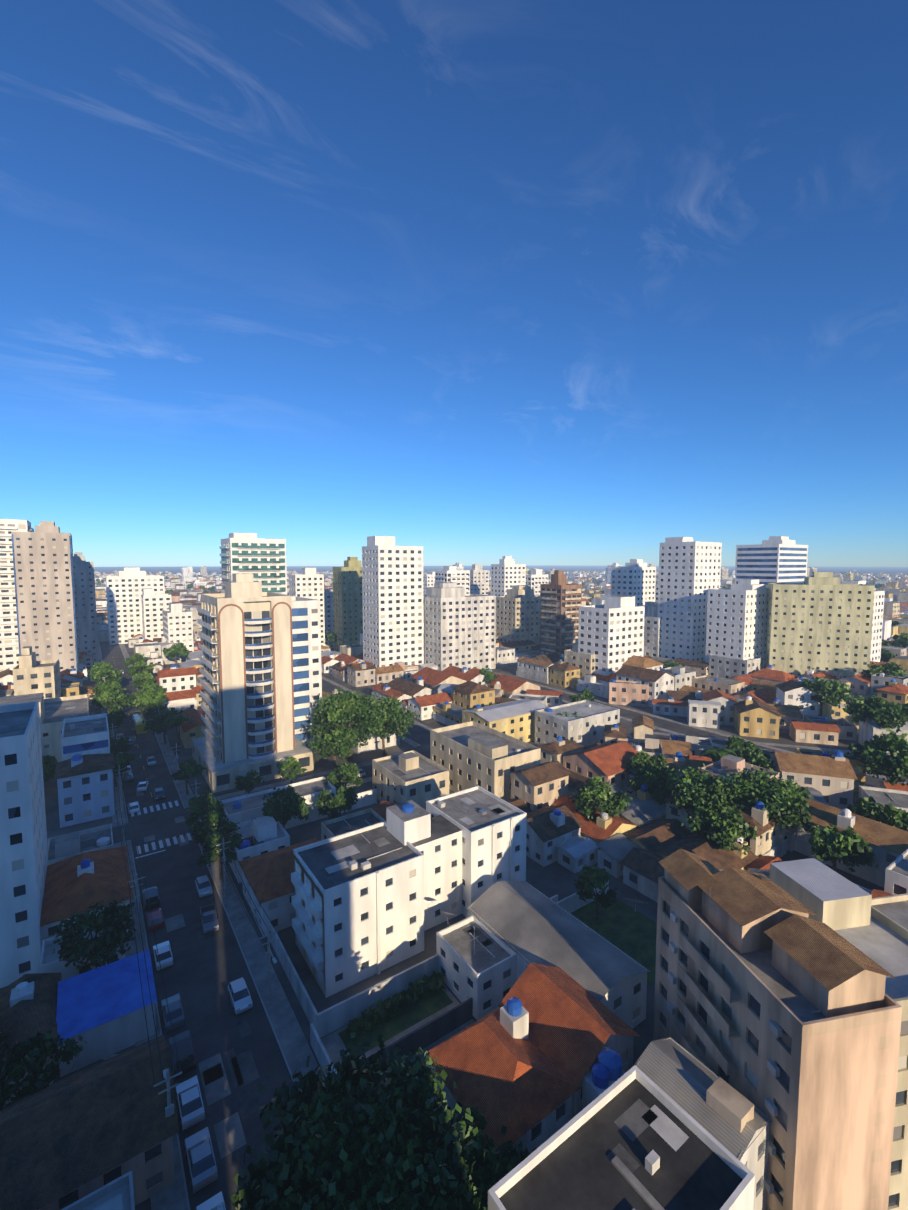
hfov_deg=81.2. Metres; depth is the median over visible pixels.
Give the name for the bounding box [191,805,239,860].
tree
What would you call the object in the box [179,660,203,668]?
house
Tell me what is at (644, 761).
tree
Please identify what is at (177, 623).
apartment building
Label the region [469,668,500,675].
house
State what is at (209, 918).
car
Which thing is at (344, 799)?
tree
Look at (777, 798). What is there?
tree
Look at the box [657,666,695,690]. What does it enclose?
house
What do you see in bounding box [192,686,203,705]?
house
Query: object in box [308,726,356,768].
tree
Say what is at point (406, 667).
house
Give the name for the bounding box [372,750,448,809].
building
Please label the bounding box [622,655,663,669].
house
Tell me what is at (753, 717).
house
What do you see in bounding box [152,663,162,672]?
house annex
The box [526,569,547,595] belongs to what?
skyline
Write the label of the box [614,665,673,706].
house
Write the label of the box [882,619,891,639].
house
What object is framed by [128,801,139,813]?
car
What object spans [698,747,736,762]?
palm
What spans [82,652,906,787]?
secondary roads
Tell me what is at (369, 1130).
tree
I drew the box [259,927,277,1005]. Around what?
utility pole
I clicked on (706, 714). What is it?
house
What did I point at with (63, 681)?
house
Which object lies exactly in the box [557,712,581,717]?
tree
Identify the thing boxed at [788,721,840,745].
house
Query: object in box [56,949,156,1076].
blue tarp shed
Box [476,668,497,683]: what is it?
tree
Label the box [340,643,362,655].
house
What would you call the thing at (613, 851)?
house annex
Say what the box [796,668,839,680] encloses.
house
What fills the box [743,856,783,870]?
house annex
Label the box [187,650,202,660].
house
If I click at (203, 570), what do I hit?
skyline
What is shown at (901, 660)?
house
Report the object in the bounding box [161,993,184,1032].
car
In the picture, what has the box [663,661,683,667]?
tree
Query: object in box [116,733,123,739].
car
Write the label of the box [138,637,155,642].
house
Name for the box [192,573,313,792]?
central tower
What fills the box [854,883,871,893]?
house
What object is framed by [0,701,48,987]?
white midrise
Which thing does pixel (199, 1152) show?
car
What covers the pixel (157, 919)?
car
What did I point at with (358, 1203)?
tree
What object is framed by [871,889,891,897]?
house
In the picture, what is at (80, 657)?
house
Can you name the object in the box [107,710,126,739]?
tree
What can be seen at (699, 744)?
house
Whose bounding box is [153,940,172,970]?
car
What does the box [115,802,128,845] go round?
utility pole
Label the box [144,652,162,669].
house
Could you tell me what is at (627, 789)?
house
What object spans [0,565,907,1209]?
ground
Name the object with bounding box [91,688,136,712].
tree
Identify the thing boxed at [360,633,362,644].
house
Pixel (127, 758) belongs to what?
tree
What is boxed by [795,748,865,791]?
house
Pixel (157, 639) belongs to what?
house
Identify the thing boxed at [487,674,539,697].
house
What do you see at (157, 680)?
house
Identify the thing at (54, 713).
low cream building
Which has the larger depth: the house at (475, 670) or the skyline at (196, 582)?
the skyline at (196, 582)
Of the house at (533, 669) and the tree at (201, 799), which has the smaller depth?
the tree at (201, 799)
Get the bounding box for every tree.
[0,1029,86,1110]
[42,754,57,781]
[52,897,136,970]
[87,663,123,684]
[89,680,125,707]
[91,661,113,680]
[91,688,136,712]
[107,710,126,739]
[110,737,130,754]
[112,753,135,786]
[124,653,147,666]
[126,660,154,675]
[132,671,155,687]
[132,679,166,698]
[133,687,169,718]
[143,708,182,743]
[162,642,189,665]
[171,758,205,794]
[181,800,226,835]
[188,792,219,820]
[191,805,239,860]
[197,831,243,879]
[230,1034,487,1209]
[235,770,264,793]
[262,785,313,828]
[276,756,306,783]
[301,686,390,760]
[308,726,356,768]
[312,785,361,818]
[323,762,363,791]
[327,633,336,642]
[354,694,418,756]
[355,1182,487,1209]
[436,1106,536,1209]
[466,1188,487,1209]
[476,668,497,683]
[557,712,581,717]
[569,688,594,701]
[569,776,631,816]
[573,783,615,821]
[574,864,616,919]
[625,750,668,785]
[626,765,679,805]
[660,764,737,826]
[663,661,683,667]
[682,806,761,854]
[710,764,814,831]
[725,735,755,748]
[725,743,775,769]
[798,676,850,715]
[807,823,878,871]
[838,692,907,731]
[846,728,907,785]
[846,796,907,830]
[860,661,907,677]
[880,649,896,661]
[896,703,907,713]
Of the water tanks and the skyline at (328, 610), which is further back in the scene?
the skyline at (328, 610)
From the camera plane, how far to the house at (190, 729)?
141.66 m
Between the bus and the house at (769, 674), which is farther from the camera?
the house at (769, 674)
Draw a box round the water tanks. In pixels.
[582,1047,625,1109]
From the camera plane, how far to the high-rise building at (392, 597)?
229.14 m
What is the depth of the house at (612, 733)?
128.40 m
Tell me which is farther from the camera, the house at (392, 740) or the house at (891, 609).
the house at (891, 609)
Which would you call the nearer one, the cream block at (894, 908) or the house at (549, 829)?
the cream block at (894, 908)
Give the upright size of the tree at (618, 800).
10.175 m
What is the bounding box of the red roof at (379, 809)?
[373,800,399,820]
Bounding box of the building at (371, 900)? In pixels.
[267,786,557,1037]
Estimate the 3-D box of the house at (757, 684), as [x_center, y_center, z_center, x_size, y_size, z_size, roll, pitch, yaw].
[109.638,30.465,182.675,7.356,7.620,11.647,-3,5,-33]
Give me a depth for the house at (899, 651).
242.79 m
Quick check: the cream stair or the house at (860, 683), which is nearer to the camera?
the cream stair
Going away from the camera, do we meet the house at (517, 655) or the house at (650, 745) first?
the house at (650, 745)
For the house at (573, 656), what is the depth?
210.77 m
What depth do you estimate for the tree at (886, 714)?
136.91 m
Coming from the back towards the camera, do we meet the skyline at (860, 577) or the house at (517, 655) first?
the skyline at (860, 577)
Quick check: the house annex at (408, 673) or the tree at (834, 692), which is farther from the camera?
the house annex at (408, 673)
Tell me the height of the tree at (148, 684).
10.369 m
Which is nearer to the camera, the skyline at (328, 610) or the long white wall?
the long white wall
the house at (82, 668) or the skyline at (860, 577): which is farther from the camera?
the skyline at (860, 577)
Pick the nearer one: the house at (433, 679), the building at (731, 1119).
the building at (731, 1119)
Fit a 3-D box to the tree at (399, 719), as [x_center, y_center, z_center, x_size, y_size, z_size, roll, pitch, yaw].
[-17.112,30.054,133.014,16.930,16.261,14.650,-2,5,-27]
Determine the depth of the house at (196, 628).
314.98 m
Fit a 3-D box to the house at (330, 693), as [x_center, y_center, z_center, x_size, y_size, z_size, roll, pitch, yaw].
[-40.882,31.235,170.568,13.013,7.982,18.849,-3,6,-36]
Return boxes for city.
[94,570,907,641]
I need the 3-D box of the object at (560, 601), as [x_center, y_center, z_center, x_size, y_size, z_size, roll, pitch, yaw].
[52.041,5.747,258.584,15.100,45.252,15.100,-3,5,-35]
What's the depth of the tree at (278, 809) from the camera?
89.98 m
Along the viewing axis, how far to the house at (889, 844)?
82.70 m
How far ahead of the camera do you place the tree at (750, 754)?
113.43 m
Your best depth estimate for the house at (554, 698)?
180.00 m
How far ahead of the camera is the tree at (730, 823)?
82.56 m
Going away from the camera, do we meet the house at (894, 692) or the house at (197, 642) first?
the house at (894, 692)
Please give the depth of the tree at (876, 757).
105.46 m
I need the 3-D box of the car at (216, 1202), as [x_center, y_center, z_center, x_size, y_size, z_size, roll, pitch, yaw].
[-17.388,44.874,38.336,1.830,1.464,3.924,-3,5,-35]
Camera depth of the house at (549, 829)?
87.32 m
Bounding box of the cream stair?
[468,735,507,759]
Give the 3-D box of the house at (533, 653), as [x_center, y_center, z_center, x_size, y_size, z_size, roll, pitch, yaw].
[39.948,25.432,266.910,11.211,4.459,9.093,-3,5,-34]
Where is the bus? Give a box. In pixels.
[134,715,146,734]
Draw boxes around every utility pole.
[113,765,124,806]
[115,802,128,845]
[127,873,145,939]
[153,1068,181,1171]
[172,743,180,782]
[192,779,201,820]
[216,838,230,896]
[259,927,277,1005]
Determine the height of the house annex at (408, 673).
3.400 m
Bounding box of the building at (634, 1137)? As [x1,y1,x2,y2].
[488,1065,754,1209]
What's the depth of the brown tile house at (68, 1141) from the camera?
40.11 m
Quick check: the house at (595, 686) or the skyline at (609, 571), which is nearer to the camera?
the house at (595, 686)
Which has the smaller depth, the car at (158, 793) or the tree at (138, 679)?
the car at (158, 793)
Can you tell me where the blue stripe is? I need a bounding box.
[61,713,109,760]
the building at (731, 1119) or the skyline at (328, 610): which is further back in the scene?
the skyline at (328, 610)
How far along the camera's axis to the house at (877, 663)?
215.53 m
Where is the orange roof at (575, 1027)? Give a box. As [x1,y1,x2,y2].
[498,963,640,1117]
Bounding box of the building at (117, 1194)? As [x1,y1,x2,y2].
[61,1170,134,1209]
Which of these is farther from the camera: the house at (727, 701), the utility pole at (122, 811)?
the house at (727, 701)
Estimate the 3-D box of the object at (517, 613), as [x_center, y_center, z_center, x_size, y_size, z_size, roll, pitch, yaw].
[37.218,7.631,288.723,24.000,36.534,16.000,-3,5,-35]
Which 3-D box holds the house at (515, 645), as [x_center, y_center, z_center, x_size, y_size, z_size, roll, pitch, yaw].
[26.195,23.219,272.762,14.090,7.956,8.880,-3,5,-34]
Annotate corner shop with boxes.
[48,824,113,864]
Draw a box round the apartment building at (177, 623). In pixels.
[162,602,193,651]
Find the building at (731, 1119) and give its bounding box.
[635,1037,771,1209]
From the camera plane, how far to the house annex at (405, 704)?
172.57 m
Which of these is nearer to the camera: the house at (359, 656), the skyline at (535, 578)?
the house at (359, 656)
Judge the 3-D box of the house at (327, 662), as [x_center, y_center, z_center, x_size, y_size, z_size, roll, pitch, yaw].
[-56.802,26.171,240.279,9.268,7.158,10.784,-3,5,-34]
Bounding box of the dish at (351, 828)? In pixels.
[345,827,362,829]
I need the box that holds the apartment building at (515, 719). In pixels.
[462,699,548,741]
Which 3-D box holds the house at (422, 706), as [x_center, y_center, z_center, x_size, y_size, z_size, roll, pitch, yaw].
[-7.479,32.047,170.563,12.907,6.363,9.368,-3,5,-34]
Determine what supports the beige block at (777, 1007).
on the ground at (554, 879)
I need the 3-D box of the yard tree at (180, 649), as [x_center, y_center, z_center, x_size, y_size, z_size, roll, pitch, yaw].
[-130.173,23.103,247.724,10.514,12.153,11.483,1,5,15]
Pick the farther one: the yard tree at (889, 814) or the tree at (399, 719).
the tree at (399, 719)
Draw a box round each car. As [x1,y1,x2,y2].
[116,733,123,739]
[122,772,132,782]
[127,739,133,745]
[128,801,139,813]
[137,781,148,791]
[142,886,159,909]
[146,756,155,766]
[146,908,163,931]
[153,787,164,800]
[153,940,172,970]
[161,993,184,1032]
[168,1030,195,1078]
[176,1075,204,1130]
[185,1127,217,1193]
[195,875,212,897]
[196,1191,225,1209]
[200,903,218,934]
[228,977,252,1014]
[357,769,364,776]
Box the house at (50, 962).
[40,927,125,980]
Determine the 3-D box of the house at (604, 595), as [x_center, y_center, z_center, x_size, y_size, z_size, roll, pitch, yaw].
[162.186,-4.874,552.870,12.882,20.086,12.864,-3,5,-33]
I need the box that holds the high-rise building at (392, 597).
[362,536,423,667]
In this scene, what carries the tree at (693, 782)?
on the ground at (554, 879)
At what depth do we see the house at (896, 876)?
71.53 m
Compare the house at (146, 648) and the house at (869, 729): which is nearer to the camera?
the house at (869, 729)
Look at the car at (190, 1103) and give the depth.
46.48 m
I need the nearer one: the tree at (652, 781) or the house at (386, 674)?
the tree at (652, 781)
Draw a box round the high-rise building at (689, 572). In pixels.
[657,537,721,661]
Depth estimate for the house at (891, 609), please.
353.57 m
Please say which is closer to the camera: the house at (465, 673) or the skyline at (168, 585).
the house at (465, 673)
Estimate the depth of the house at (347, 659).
240.13 m
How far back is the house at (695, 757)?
117.00 m
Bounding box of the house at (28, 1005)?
[0,973,60,1112]
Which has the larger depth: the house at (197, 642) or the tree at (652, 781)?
the house at (197, 642)
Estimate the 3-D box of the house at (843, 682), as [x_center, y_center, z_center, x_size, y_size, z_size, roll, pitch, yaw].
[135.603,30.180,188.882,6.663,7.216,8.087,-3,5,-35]
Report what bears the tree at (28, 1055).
on the ground at (554, 879)
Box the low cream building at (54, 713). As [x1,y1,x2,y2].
[0,693,88,761]
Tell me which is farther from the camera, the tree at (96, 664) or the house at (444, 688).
the tree at (96, 664)
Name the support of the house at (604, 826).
on the ground at (554, 879)
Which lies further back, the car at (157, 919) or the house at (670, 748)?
the house at (670, 748)
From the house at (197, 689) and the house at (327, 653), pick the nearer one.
the house at (197, 689)
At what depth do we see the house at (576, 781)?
107.09 m
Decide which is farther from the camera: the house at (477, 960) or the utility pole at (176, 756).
the utility pole at (176, 756)
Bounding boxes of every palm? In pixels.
[161,715,188,753]
[165,714,188,745]
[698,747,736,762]
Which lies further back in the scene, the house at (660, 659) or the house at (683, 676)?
the house at (660, 659)
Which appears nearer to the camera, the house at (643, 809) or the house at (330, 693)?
the house at (643, 809)
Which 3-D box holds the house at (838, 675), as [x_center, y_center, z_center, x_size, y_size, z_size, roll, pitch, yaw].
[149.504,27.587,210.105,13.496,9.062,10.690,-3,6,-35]
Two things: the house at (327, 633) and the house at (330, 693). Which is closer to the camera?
the house at (330, 693)
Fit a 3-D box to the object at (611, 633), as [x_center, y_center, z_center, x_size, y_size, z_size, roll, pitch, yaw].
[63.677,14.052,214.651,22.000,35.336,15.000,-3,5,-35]
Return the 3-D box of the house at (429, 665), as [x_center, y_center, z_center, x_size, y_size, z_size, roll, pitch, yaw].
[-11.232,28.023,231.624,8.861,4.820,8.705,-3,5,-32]
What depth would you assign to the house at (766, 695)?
174.30 m
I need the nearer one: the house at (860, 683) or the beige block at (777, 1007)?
the beige block at (777, 1007)
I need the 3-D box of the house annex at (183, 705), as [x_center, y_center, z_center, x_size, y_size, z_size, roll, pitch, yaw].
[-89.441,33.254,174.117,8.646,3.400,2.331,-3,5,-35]
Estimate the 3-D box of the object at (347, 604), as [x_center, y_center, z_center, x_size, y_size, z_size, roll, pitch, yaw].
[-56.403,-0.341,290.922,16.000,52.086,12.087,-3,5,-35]
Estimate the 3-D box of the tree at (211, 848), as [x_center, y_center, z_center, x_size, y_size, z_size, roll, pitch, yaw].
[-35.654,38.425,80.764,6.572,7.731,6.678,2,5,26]
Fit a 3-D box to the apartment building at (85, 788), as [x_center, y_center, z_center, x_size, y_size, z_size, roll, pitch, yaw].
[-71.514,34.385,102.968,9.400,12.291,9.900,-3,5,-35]
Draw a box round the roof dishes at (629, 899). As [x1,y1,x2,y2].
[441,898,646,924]
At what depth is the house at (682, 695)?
173.53 m
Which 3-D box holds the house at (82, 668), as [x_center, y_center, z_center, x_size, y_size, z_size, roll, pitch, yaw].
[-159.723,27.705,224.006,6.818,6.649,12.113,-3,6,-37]
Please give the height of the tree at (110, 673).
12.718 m
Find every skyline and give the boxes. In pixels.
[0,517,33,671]
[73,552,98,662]
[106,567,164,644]
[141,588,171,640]
[164,582,174,588]
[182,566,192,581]
[193,580,206,587]
[196,578,209,582]
[200,566,206,575]
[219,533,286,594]
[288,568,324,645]
[324,589,333,631]
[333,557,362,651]
[423,572,434,594]
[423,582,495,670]
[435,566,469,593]
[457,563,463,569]
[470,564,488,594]
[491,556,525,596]
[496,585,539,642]
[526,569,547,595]
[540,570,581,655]
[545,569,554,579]
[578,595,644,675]
[607,563,622,582]
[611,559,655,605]
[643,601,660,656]
[655,584,657,605]
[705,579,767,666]
[720,567,728,581]
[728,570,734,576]
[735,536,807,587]
[808,567,816,576]
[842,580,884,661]
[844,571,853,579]
[855,575,865,580]
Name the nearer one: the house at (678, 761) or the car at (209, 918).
the car at (209, 918)
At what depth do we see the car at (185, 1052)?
50.77 m
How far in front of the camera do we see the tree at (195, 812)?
90.42 m
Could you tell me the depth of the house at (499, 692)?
185.35 m
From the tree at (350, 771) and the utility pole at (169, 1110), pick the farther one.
the tree at (350, 771)
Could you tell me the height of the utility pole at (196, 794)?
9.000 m
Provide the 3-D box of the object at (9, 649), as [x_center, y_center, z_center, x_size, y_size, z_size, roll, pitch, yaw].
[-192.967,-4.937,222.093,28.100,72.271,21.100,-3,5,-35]
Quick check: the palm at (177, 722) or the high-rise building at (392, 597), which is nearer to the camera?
the palm at (177, 722)
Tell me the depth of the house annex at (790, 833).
89.60 m
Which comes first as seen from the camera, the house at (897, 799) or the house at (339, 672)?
the house at (897, 799)
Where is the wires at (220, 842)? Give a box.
[144,688,275,937]
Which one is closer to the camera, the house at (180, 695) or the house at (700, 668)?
the house at (180, 695)
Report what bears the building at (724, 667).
on the ground at (554, 879)
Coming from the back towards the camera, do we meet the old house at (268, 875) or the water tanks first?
the old house at (268, 875)
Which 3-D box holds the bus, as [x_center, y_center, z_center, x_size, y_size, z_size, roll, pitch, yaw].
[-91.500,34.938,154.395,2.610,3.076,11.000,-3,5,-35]
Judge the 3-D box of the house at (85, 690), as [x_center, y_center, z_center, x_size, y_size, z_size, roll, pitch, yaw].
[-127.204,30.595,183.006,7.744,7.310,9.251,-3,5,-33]
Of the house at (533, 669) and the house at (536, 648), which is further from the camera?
the house at (536, 648)
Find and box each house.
[0,666,14,685]
[0,683,13,693]
[0,973,60,1112]
[0,1035,178,1209]
[40,846,132,944]
[40,927,125,980]
[60,668,82,684]
[60,678,72,683]
[61,682,80,696]
[78,650,82,661]
[79,662,86,679]
[80,650,93,666]
[80,685,95,705]
[128,637,143,647]
[134,642,160,666]
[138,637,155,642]
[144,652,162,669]
[148,676,158,684]
[153,638,161,641]
[157,664,196,692]
[159,637,180,664]
[162,689,196,706]
[177,708,205,748]
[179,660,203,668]
[180,645,200,660]
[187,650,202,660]
[189,607,201,626]
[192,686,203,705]
[193,625,201,639]
[194,641,202,646]
[196,675,203,686]
[229,816,289,882]
[238,838,318,935]
[321,645,330,651]
[321,651,341,657]
[321,653,340,672]
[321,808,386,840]
[322,689,337,702]
[325,631,333,637]
[325,638,328,646]
[332,661,348,680]
[334,653,364,663]
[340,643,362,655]
[343,721,384,753]
[346,662,376,686]
[349,659,369,664]
[356,653,362,659]
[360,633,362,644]
[371,683,411,705]
[375,665,404,683]
[384,730,399,747]
[385,677,436,697]
[395,662,417,669]
[406,692,452,719]
[410,667,466,693]
[418,663,437,669]
[424,997,579,1154]
[433,701,467,725]
[436,915,516,1019]
[437,683,458,697]
[441,665,488,686]
[451,681,495,709]
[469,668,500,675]
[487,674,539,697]
[493,681,503,697]
[495,697,516,703]
[496,646,515,666]
[499,641,519,651]
[506,799,531,812]
[509,693,546,705]
[511,761,571,810]
[515,653,530,664]
[516,656,554,683]
[517,640,534,650]
[520,650,539,657]
[526,689,562,706]
[526,805,583,866]
[530,644,539,650]
[531,636,539,645]
[532,653,563,663]
[538,736,584,764]
[549,659,580,687]
[551,794,637,849]
[561,741,637,789]
[564,639,594,677]
[568,770,591,796]
[577,675,608,698]
[583,743,602,749]
[593,673,615,681]
[600,591,610,596]
[603,724,625,743]
[609,679,648,706]
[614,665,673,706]
[617,734,663,756]
[619,784,666,828]
[620,847,663,902]
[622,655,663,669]
[622,771,675,798]
[632,715,654,739]
[650,656,673,666]
[652,697,687,716]
[654,831,758,870]
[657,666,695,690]
[659,739,691,758]
[663,792,786,859]
[665,751,712,775]
[667,690,702,701]
[670,732,713,756]
[674,658,708,675]
[679,685,710,692]
[687,700,721,728]
[688,755,720,760]
[692,674,744,694]
[699,754,778,780]
[701,689,737,725]
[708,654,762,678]
[730,674,754,691]
[731,687,775,703]
[733,696,781,738]
[748,665,798,683]
[750,679,777,691]
[768,699,802,728]
[770,751,857,808]
[775,676,818,721]
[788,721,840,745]
[794,799,907,886]
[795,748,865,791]
[795,786,827,804]
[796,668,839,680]
[804,715,856,740]
[816,670,843,678]
[819,678,850,701]
[822,702,867,730]
[840,673,870,696]
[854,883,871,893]
[858,719,907,752]
[858,785,907,813]
[869,661,899,669]
[870,672,907,694]
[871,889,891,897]
[876,679,907,704]
[880,782,907,790]
[881,645,906,662]
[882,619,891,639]
[883,602,899,617]
[884,849,907,894]
[889,656,907,673]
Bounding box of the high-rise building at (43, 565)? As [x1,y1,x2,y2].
[11,521,78,671]
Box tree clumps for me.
[94,570,907,647]
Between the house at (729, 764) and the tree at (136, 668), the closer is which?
the house at (729, 764)
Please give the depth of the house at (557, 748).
118.83 m
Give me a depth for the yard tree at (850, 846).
79.06 m
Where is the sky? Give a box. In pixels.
[0,0,907,566]
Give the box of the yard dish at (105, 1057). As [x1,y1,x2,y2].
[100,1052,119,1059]
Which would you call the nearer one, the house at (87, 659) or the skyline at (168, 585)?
the house at (87, 659)
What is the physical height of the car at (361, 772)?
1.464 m
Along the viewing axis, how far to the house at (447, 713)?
160.34 m
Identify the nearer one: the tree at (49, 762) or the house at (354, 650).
the tree at (49, 762)
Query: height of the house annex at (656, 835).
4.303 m
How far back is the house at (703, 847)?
81.30 m
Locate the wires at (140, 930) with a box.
[103,692,180,1084]
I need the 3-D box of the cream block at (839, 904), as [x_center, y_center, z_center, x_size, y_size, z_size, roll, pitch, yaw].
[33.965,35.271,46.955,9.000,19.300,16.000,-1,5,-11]
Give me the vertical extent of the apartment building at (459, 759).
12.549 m
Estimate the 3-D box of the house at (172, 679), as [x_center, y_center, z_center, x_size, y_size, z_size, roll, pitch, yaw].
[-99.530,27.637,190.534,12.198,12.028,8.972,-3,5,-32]
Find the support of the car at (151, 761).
on the roads at (237, 1056)
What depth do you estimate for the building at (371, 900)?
65.22 m
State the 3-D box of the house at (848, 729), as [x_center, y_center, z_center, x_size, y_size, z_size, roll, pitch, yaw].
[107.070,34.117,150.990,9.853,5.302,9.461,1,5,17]
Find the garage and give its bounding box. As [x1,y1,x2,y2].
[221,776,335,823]
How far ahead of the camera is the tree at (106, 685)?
171.24 m
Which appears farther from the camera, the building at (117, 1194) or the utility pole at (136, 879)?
the utility pole at (136, 879)
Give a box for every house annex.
[0,689,12,696]
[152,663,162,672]
[167,698,196,710]
[329,641,333,648]
[401,700,407,711]
[404,668,420,679]
[556,836,598,872]
[570,678,583,688]
[595,833,642,877]
[610,784,629,798]
[624,819,691,852]
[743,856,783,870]
[784,823,797,851]
[849,692,865,701]
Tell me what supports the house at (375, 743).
on the ground at (554, 879)
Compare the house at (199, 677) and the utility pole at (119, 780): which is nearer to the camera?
the utility pole at (119, 780)
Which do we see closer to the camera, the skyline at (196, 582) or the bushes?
the bushes
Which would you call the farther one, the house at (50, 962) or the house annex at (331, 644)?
the house annex at (331, 644)
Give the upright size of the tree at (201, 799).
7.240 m
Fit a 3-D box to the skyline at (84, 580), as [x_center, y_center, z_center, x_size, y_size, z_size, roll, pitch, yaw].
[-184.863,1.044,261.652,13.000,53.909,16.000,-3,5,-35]
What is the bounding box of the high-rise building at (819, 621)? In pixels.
[765,572,874,676]
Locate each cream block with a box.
[751,858,907,1209]
[871,893,907,929]
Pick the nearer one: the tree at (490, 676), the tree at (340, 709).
the tree at (340, 709)
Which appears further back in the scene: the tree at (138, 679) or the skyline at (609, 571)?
the skyline at (609, 571)
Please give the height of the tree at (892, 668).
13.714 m
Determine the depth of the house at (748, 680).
186.59 m
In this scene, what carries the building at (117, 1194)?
on the ground at (554, 879)
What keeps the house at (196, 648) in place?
on the ground at (554, 879)
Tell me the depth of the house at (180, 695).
177.36 m
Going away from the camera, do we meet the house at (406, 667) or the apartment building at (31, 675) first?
the apartment building at (31, 675)
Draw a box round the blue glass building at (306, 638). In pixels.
[291,596,321,752]
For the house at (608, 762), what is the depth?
111.37 m
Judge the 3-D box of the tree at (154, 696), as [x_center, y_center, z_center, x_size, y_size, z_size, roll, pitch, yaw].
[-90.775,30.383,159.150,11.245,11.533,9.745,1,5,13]
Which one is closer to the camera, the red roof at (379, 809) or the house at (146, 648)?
the red roof at (379, 809)
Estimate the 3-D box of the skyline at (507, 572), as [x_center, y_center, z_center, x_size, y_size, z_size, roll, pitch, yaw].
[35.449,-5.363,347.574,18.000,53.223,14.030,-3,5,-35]
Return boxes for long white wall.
[281,789,376,828]
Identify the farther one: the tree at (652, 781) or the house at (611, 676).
the house at (611, 676)
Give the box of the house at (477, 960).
[436,915,516,1019]
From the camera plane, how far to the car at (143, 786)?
112.99 m
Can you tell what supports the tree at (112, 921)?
on the ground at (554, 879)
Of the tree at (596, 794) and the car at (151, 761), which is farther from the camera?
the car at (151, 761)
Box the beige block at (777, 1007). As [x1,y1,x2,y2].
[653,849,901,1209]
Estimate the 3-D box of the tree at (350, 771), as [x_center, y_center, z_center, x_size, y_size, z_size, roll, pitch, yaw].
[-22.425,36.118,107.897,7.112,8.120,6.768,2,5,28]
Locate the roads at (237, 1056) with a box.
[47,607,371,1209]
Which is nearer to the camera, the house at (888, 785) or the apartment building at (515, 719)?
the house at (888, 785)
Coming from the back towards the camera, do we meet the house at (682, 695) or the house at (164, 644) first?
the house at (164, 644)
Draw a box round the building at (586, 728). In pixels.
[535,700,619,745]
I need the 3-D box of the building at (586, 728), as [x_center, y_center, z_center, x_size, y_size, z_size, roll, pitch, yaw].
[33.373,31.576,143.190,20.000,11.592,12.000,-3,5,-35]
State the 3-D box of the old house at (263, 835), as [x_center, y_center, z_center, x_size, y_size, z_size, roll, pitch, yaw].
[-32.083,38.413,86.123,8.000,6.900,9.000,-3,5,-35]
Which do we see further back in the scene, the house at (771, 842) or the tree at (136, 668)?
the tree at (136, 668)
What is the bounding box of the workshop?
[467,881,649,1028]
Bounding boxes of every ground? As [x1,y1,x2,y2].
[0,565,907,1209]
[310,985,474,1102]
[556,880,656,986]
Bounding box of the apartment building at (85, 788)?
[54,753,114,827]
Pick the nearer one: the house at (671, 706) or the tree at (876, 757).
the tree at (876, 757)
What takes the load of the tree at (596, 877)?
on the garden lot ground at (626, 928)
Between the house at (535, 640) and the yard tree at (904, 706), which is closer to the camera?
the yard tree at (904, 706)
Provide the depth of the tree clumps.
746.95 m
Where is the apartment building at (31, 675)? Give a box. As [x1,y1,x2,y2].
[13,646,60,698]
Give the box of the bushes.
[346,970,445,1037]

